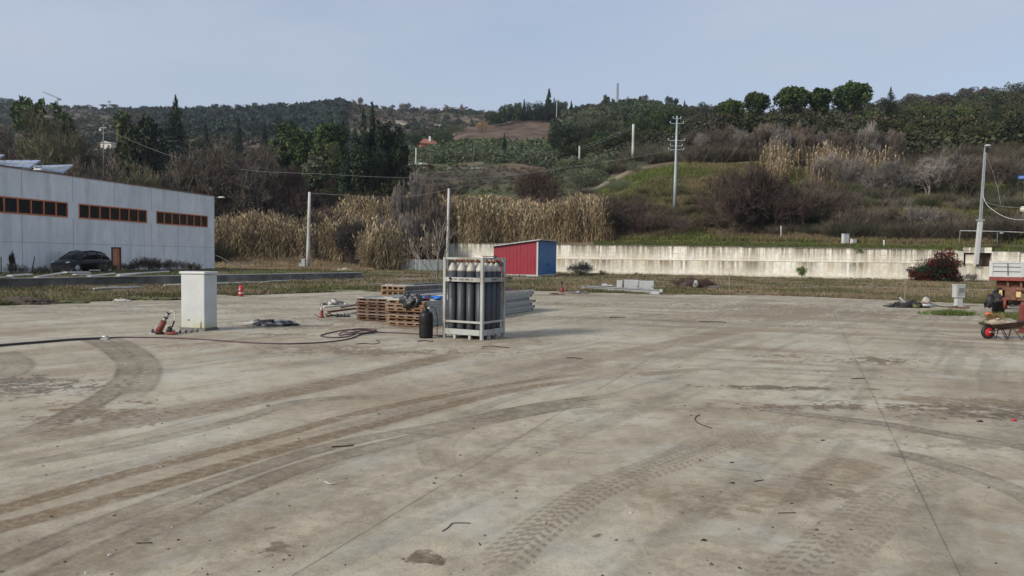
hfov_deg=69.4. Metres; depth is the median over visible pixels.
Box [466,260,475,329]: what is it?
gas cylinder
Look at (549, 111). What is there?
broadleaf tree
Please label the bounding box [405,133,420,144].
broadleaf tree
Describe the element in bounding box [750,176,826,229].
bare shrub
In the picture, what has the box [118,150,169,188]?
bare tree
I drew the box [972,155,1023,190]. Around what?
bare tree
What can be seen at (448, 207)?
light pole
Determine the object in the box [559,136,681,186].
slope undergrowth
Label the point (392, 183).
tree
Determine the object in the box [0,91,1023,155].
scrub
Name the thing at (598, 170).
olive tree
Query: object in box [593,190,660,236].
bare shrub
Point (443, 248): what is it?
bare shrub
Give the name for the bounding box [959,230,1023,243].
railing
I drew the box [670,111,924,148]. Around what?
crest wood
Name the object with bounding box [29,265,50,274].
bramble bush
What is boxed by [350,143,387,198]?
cedar
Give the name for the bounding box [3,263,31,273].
bramble bush
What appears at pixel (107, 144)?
house
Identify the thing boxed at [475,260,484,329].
gas cylinder
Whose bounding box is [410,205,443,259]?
bare tree
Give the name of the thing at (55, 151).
bare tree
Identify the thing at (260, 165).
bare tree
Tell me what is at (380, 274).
raised ground
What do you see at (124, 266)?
bramble bush
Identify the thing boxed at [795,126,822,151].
bare tree
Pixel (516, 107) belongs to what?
broadleaf tree
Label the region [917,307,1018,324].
sod grass
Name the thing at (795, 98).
stone pine
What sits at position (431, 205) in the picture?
bare tree
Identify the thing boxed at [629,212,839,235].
foot brush
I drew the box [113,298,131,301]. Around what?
paper litter
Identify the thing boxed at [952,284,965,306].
meter pillar
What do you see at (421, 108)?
ridge tree
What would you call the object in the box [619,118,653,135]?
broadleaf tree
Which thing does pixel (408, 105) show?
ridge tree
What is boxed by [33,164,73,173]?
solar array
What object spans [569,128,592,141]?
broadleaf tree
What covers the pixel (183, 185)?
bare tree
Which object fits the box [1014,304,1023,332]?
red post
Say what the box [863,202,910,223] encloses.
bare shrub
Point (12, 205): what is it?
window
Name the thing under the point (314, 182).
olive tree
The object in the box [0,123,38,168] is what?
bare tree
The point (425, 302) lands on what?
formwork panel
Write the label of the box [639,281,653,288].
electrical cabinet
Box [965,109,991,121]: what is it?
broadleaf tree
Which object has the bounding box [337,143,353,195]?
cypress
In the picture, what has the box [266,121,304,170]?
pine tree
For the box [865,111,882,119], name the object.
broadleaf tree
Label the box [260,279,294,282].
white pipe
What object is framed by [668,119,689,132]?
broadleaf tree
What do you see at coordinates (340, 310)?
loose pole
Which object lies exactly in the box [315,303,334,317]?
traffic cone
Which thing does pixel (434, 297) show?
blue jacket
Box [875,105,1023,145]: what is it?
hill wood
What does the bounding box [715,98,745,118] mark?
stone pine
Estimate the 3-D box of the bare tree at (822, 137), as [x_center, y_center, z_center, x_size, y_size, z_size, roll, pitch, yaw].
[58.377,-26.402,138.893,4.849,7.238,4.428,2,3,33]
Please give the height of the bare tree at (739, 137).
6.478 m
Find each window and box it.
[0,196,67,217]
[79,203,146,222]
[156,211,207,226]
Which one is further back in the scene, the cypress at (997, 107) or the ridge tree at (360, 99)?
the ridge tree at (360, 99)
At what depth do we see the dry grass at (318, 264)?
101.36 m
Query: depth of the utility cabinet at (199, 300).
18.37 m
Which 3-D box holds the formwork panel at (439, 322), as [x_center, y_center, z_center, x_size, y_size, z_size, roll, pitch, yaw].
[-1.341,0.864,23.620,1.230,0.090,7.602,2,3,24]
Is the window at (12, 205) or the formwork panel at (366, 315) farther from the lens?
the window at (12, 205)
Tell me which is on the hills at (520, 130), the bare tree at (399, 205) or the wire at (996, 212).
the bare tree at (399, 205)
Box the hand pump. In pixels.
[153,310,175,334]
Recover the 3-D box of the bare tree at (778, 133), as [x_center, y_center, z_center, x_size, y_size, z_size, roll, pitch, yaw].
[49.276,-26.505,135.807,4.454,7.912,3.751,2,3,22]
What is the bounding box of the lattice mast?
[616,83,618,101]
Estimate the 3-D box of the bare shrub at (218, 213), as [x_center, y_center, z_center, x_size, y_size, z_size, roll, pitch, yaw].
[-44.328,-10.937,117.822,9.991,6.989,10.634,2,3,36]
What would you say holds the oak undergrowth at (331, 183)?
on the hills at (520, 130)
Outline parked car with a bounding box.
[50,250,111,271]
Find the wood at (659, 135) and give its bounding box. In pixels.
[555,106,696,161]
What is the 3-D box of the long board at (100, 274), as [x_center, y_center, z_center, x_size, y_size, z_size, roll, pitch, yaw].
[-23.349,-0.758,42.042,0.300,0.191,1.970,1,2,11]
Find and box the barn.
[409,162,434,170]
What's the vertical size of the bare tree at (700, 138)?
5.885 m
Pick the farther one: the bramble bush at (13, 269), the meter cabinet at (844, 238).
the meter cabinet at (844, 238)
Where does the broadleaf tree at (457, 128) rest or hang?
on the hills at (520, 130)
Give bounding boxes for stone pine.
[312,121,349,164]
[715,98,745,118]
[743,91,771,114]
[773,85,810,115]
[809,87,831,119]
[831,80,873,118]
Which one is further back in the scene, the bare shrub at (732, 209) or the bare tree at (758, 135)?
the bare tree at (758, 135)
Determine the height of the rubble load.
0.476 m
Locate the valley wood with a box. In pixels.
[88,139,347,187]
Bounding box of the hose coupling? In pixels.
[100,335,108,339]
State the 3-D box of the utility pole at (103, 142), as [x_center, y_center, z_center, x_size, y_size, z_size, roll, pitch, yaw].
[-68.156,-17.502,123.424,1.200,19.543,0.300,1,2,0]
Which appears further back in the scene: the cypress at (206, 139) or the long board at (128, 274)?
the cypress at (206, 139)
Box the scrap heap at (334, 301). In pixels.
[320,298,348,304]
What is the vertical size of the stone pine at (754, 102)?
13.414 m
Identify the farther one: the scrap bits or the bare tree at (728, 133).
the bare tree at (728, 133)
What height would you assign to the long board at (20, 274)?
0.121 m
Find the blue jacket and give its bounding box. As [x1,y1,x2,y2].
[422,295,442,299]
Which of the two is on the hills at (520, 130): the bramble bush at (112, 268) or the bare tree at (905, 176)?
the bare tree at (905, 176)
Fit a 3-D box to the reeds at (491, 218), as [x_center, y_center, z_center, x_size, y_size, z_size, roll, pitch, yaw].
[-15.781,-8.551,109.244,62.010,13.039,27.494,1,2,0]
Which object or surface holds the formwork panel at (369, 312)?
on the formwork panel at (366, 315)
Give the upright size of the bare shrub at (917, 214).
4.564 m
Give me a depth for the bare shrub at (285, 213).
116.82 m
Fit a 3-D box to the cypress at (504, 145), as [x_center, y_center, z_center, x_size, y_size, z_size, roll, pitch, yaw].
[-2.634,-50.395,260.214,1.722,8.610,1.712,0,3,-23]
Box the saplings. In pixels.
[843,151,1023,189]
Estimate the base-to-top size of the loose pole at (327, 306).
0.078 m
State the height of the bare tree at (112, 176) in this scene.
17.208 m
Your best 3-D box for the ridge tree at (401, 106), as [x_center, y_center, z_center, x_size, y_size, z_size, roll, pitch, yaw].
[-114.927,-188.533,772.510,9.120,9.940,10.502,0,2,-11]
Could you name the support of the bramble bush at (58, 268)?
on the raised ground at (380, 274)
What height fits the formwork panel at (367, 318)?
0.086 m
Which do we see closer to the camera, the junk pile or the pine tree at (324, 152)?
the junk pile
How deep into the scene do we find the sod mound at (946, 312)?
27.07 m
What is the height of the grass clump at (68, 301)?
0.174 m
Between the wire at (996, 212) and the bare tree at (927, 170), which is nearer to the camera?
the wire at (996, 212)
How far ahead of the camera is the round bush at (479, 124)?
387.94 m
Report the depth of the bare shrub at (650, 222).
96.30 m
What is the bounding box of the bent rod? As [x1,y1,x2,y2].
[442,522,469,531]
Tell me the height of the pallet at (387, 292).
0.239 m
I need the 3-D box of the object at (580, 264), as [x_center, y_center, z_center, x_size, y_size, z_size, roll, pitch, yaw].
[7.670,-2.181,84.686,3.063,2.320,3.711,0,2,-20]
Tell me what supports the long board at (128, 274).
on the wall at (95, 281)
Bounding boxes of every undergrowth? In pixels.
[214,212,244,262]
[227,175,373,216]
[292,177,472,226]
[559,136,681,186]
[667,139,913,165]
[878,137,1023,169]
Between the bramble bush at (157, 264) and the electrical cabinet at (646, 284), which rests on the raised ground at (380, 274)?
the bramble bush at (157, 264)
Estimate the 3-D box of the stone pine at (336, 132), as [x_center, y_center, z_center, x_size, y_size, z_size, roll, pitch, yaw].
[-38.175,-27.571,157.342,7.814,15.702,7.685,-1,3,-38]
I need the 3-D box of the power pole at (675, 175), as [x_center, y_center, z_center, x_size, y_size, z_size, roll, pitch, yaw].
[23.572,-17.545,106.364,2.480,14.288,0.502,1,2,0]
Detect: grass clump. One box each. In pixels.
[55,300,89,303]
[114,295,180,299]
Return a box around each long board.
[7,273,32,275]
[33,272,63,277]
[63,271,90,272]
[86,273,115,276]
[116,272,140,275]
[117,271,169,274]
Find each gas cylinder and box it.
[448,259,456,328]
[457,260,466,328]
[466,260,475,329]
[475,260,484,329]
[484,260,490,329]
[489,260,495,328]
[494,260,500,327]
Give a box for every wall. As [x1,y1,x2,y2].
[0,272,362,288]
[444,243,957,279]
[1019,252,1023,276]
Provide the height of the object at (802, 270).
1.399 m
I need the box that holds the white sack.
[920,297,929,303]
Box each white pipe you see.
[93,286,140,289]
[164,281,258,285]
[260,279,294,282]
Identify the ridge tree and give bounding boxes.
[358,97,363,104]
[398,103,405,110]
[403,103,412,110]
[419,106,427,113]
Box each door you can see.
[111,247,120,269]
[539,242,547,273]
[547,243,555,273]
[958,287,964,294]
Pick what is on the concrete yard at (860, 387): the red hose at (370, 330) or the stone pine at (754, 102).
the red hose at (370, 330)
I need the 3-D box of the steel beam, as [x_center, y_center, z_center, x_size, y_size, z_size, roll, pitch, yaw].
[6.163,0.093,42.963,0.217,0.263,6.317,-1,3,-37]
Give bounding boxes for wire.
[103,128,672,178]
[313,190,444,196]
[982,193,1018,219]
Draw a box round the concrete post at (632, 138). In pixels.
[632,124,633,165]
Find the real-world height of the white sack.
0.401 m
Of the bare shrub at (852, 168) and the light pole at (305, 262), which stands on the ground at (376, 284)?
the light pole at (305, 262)
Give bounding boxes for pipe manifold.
[148,328,197,334]
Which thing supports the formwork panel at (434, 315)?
on the formwork panel at (441, 318)
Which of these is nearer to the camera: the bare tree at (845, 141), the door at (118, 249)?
the door at (118, 249)
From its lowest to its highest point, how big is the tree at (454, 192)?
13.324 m
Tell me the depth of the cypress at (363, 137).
134.70 m
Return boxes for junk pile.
[883,297,934,307]
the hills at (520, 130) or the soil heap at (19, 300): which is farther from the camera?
the hills at (520, 130)
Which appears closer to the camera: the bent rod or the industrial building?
the bent rod
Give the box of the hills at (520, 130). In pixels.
[0,102,1022,251]
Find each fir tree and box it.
[225,128,247,156]
[258,123,269,148]
[879,87,903,121]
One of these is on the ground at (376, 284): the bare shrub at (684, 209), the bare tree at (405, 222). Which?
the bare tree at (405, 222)
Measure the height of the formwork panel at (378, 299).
0.086 m
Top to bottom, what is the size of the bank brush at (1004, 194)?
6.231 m
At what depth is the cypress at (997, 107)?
187.81 m
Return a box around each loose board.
[357,294,415,297]
[384,292,447,297]
[396,291,447,294]
[405,282,442,284]
[501,289,534,293]
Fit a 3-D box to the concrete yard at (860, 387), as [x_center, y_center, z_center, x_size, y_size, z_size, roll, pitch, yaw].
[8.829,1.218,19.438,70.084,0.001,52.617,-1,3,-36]
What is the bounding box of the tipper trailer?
[984,261,1023,313]
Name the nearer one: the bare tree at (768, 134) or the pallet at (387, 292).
the pallet at (387, 292)
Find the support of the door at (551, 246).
in the shed
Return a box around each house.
[101,141,116,148]
[417,136,437,147]
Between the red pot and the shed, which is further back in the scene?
the shed
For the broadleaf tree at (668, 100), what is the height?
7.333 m
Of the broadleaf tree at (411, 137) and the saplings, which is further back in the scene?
the broadleaf tree at (411, 137)
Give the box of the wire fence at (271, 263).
[225,259,360,267]
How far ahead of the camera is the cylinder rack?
17.31 m
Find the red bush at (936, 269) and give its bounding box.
[906,247,963,281]
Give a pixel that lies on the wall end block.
(986, 257)
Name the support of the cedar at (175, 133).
on the hills at (520, 130)
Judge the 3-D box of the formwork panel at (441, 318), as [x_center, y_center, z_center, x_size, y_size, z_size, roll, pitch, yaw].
[-1.327,0.763,23.696,1.230,0.090,7.602,2,3,25]
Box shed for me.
[491,239,559,276]
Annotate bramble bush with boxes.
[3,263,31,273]
[8,250,16,272]
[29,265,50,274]
[49,263,74,272]
[97,263,118,271]
[119,263,134,271]
[128,255,155,271]
[145,257,173,271]
[164,258,188,271]
[186,262,202,270]
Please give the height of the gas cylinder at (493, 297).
1.655 m
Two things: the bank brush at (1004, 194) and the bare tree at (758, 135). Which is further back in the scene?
the bare tree at (758, 135)
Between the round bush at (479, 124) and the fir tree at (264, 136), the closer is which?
the fir tree at (264, 136)
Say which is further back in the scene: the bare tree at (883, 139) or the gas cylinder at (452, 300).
the bare tree at (883, 139)
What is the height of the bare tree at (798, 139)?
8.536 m
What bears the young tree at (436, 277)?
on the ground at (376, 284)
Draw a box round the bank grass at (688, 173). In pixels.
[592,160,1023,251]
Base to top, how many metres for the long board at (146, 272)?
0.211 m
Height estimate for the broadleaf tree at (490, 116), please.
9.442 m
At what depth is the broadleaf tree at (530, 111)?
413.31 m
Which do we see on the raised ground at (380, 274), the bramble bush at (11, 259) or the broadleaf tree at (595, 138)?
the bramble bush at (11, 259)
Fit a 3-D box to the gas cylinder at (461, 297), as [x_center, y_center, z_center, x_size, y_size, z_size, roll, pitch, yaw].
[-1.181,0.137,17.371,0.225,1.655,0.225,0,2,-7]
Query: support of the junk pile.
on the concrete yard at (860, 387)
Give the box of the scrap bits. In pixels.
[567,291,588,293]
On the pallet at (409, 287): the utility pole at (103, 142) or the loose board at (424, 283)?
the loose board at (424, 283)
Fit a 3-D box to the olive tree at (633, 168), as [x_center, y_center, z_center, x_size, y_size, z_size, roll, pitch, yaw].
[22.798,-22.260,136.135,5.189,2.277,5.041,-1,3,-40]
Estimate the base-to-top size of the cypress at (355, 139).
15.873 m
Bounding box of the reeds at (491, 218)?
[214,190,617,270]
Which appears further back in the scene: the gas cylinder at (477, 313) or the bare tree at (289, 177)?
the bare tree at (289, 177)
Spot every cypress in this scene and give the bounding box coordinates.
[203,120,208,158]
[236,115,241,157]
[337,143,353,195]
[340,116,344,153]
[348,118,362,192]
[358,105,369,187]
[367,101,376,152]
[369,120,390,187]
[502,133,506,151]
[543,88,552,120]
[552,97,557,117]
[988,94,1001,118]
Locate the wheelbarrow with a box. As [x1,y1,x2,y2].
[978,319,1023,339]
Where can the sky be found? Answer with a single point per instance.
(486, 55)
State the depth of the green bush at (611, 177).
139.44 m
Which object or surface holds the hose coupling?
attached to the red hose at (370, 330)
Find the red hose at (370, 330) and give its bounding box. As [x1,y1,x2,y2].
[109,328,442,343]
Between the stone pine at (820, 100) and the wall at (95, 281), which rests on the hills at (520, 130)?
the stone pine at (820, 100)
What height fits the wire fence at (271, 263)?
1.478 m
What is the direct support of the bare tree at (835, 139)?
on the hills at (520, 130)
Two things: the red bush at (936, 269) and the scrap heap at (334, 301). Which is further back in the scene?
the red bush at (936, 269)
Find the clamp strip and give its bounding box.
[335,313,350,316]
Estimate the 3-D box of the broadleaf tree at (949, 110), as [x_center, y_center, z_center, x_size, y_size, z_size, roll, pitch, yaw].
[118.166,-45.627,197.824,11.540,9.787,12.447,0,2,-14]
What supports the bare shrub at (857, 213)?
on the hills at (520, 130)
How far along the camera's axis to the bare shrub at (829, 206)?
94.98 m
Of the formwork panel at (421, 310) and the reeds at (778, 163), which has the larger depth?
the reeds at (778, 163)
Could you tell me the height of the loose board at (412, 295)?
0.037 m
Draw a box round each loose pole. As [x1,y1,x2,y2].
[323,304,349,307]
[327,307,355,312]
[340,304,356,307]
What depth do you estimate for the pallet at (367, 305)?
21.81 m
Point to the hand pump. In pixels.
(160, 327)
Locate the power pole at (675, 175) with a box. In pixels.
[668,116,684,208]
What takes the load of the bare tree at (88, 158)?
on the hills at (520, 130)
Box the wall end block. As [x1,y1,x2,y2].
[957,247,1019,281]
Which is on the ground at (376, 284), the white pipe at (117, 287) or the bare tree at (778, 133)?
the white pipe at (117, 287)
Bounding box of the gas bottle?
[419,305,442,337]
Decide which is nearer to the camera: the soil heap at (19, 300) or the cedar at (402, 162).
the soil heap at (19, 300)
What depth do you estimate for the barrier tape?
79.93 m
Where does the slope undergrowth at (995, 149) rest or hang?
on the hills at (520, 130)
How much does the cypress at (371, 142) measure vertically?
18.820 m
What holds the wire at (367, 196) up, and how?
attached to the light pole at (305, 262)
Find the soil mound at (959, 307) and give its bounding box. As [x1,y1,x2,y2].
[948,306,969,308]
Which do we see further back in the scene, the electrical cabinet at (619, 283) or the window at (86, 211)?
the window at (86, 211)
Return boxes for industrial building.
[0,165,214,271]
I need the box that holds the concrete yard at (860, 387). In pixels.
[0,291,1023,575]
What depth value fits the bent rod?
5.28 m
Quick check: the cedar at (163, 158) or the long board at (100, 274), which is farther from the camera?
the cedar at (163, 158)
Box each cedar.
[154,149,174,178]
[159,95,195,172]
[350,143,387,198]
[380,120,409,180]
[389,149,411,183]
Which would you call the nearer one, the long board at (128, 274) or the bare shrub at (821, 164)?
the long board at (128, 274)
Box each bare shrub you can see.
[214,199,244,218]
[262,202,296,222]
[305,206,334,230]
[332,209,370,263]
[371,213,391,258]
[420,223,445,259]
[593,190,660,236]
[622,205,692,237]
[665,205,689,215]
[688,212,721,224]
[692,158,825,227]
[694,175,777,235]
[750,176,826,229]
[760,179,867,225]
[808,151,842,182]
[828,153,872,185]
[829,198,873,223]
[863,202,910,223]
[893,200,950,224]
[930,206,968,220]
[975,204,1023,219]
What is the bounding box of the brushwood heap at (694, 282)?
[669,276,721,288]
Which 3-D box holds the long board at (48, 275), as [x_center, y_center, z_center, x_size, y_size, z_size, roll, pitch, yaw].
[-24.760,-0.719,39.672,0.260,0.271,2.163,1,2,6]
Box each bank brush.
[609,184,729,219]
[794,176,1023,210]
[815,207,1023,242]
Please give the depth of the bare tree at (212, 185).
116.43 m
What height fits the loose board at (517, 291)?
0.057 m
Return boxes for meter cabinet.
[841,234,848,243]
[850,239,856,243]
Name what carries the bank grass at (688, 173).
on the hills at (520, 130)
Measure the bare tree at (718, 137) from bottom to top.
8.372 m
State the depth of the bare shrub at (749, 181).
95.02 m
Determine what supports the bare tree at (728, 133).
on the hills at (520, 130)
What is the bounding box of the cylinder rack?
[443,255,505,340]
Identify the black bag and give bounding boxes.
[399,292,424,309]
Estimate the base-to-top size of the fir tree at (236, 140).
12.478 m
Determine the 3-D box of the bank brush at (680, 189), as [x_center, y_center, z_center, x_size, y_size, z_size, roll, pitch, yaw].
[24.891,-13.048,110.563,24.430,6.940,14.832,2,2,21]
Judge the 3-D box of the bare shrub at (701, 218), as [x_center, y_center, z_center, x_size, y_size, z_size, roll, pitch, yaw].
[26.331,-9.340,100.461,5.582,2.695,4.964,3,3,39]
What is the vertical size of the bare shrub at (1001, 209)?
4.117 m
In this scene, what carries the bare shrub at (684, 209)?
on the hills at (520, 130)
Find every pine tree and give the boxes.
[9,95,76,164]
[107,108,150,177]
[126,111,165,180]
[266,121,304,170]
[290,129,315,170]
[307,138,344,184]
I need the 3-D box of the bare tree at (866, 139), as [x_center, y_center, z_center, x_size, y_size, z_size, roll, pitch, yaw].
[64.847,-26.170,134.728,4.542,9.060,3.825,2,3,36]
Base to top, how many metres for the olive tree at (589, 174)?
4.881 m
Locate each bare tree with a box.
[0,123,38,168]
[8,97,104,175]
[58,152,105,179]
[62,134,106,174]
[86,150,126,181]
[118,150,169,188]
[118,170,141,184]
[152,140,215,193]
[168,131,269,217]
[193,152,228,217]
[214,140,284,217]
[223,170,288,214]
[255,162,316,220]
[284,179,330,223]
[389,178,407,223]
[395,210,419,258]
[406,168,430,215]
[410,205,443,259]
[421,179,446,256]
[513,164,566,202]
[677,127,696,161]
[690,131,716,147]
[705,125,729,147]
[722,123,736,142]
[726,127,750,146]
[743,123,766,149]
[756,122,776,148]
[768,122,791,149]
[788,121,809,151]
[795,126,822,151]
[816,129,832,150]
[823,125,842,146]
[837,128,857,155]
[854,119,881,156]
[860,161,901,192]
[874,129,895,152]
[882,156,916,192]
[886,129,907,154]
[901,146,956,194]
[933,150,970,193]
[949,164,989,197]
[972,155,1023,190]
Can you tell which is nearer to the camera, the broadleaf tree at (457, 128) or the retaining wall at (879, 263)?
the retaining wall at (879, 263)
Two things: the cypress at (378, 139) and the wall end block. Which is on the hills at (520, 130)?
the cypress at (378, 139)
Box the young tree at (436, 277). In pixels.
[401,217,455,279]
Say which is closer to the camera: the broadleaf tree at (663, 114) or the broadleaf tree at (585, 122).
the broadleaf tree at (663, 114)
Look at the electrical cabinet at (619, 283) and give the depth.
43.29 m
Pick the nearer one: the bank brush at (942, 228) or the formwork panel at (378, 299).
the formwork panel at (378, 299)
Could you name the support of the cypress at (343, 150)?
on the hills at (520, 130)
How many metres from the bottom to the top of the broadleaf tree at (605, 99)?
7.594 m
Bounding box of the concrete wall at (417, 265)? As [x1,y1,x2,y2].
[378,259,447,270]
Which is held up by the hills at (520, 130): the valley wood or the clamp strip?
the valley wood
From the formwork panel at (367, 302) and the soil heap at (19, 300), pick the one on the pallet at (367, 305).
the formwork panel at (367, 302)
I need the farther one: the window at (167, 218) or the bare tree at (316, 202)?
the bare tree at (316, 202)
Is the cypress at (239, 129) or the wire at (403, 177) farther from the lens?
the cypress at (239, 129)
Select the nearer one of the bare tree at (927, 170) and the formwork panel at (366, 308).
the formwork panel at (366, 308)
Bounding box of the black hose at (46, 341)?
[0,337,103,345]
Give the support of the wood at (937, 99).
on the hills at (520, 130)
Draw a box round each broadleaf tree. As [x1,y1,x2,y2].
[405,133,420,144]
[433,131,449,142]
[445,124,466,133]
[484,110,504,126]
[499,104,514,123]
[511,103,523,120]
[519,101,546,120]
[534,103,557,121]
[547,121,576,152]
[556,100,567,114]
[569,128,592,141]
[576,116,601,128]
[590,130,615,148]
[603,94,609,102]
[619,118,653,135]
[650,105,679,130]
[665,96,673,103]
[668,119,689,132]
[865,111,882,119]
[902,99,939,117]
[927,100,974,117]
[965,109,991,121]
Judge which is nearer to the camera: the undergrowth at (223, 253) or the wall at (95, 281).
the wall at (95, 281)
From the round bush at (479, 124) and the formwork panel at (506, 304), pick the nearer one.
the formwork panel at (506, 304)
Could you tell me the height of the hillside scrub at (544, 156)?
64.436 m
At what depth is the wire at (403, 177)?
107.86 m
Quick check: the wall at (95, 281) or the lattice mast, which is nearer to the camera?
the wall at (95, 281)
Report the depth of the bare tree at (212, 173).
113.96 m
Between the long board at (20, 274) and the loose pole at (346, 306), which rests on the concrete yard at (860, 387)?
the loose pole at (346, 306)
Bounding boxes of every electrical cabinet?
[617,280,622,287]
[624,280,638,287]
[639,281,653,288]
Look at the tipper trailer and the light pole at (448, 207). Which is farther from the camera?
the light pole at (448, 207)
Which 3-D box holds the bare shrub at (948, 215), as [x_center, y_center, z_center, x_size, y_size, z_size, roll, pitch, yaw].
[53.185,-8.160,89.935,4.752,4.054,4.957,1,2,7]
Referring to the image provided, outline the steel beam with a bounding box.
[581,285,659,293]
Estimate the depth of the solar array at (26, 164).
54.05 m
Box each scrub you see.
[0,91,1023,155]
[84,100,1023,195]
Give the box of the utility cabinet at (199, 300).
[179,271,218,330]
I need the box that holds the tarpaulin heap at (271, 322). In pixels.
[234,319,298,325]
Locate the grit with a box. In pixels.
[0,315,1016,575]
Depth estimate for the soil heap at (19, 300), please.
26.93 m
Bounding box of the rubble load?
[983,311,1016,328]
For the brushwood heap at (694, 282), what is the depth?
47.94 m
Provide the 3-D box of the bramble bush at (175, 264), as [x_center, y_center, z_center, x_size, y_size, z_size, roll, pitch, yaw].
[-26.742,-1.815,58.651,1.946,1.196,2.213,2,2,20]
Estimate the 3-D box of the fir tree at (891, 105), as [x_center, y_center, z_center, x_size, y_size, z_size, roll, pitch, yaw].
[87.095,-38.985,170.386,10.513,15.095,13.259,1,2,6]
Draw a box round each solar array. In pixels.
[0,160,40,169]
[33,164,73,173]
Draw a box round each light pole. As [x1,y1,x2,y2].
[299,192,310,266]
[446,185,450,267]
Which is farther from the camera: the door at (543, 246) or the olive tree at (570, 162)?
the olive tree at (570, 162)
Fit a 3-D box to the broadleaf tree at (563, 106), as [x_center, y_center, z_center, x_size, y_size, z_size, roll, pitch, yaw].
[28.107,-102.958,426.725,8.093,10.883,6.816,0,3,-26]
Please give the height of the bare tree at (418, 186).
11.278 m
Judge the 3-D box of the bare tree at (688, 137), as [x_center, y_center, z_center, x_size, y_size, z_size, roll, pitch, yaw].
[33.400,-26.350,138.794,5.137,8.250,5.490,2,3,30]
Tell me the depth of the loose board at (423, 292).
24.96 m
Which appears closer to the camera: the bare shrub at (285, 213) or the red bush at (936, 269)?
the red bush at (936, 269)
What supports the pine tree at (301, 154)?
on the hills at (520, 130)
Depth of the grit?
5.54 m
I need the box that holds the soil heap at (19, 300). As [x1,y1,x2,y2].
[0,296,59,304]
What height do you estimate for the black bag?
0.506 m
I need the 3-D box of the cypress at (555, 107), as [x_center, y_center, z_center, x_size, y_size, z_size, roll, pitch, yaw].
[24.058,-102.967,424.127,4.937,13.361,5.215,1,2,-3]
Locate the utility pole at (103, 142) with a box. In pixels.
[99,124,106,168]
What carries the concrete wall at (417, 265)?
on the ground at (376, 284)
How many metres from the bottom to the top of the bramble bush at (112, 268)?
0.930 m
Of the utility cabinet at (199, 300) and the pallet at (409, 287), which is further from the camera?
the pallet at (409, 287)
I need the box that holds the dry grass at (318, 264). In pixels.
[215,253,374,270]
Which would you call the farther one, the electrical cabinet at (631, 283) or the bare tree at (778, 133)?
the bare tree at (778, 133)
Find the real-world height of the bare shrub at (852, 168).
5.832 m
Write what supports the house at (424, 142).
on the hills at (520, 130)
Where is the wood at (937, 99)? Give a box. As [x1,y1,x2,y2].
[685,81,1023,121]
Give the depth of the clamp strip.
22.99 m
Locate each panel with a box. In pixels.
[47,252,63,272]
[356,299,386,304]
[356,306,385,310]
[356,309,402,314]
[356,312,386,317]
[357,292,442,301]
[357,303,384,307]
[357,315,401,320]
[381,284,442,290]
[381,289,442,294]
[385,294,531,308]
[385,297,528,311]
[386,305,534,322]
[387,291,533,304]
[387,302,531,318]
[387,308,532,326]
[388,299,535,314]
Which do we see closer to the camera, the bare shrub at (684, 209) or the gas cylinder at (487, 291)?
the gas cylinder at (487, 291)
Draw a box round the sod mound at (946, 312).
[933,309,962,315]
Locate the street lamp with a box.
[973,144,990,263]
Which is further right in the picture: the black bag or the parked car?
the black bag
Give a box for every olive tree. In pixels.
[300,154,329,194]
[551,155,581,180]
[559,168,599,192]
[575,153,616,179]
[602,179,631,189]
[620,160,647,172]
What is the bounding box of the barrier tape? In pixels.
[216,255,259,264]
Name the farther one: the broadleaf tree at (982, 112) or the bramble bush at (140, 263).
the broadleaf tree at (982, 112)
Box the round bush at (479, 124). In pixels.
[476,120,488,131]
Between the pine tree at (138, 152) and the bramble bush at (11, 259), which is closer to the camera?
the bramble bush at (11, 259)
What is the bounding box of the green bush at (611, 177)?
[602,176,616,183]
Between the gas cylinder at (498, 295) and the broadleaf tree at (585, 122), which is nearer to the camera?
the gas cylinder at (498, 295)
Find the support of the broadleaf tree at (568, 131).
on the hills at (520, 130)
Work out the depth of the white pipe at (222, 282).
45.95 m
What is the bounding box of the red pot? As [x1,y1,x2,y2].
[560,281,563,292]
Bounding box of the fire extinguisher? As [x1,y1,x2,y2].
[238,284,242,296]
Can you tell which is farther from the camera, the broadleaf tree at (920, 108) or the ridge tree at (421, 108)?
the ridge tree at (421, 108)
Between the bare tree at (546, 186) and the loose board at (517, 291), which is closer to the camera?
the loose board at (517, 291)
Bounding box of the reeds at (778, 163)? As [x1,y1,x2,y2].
[751,137,904,186]
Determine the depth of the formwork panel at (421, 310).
20.40 m
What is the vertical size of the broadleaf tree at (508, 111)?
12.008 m
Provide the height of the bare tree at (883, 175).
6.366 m
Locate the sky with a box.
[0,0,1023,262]

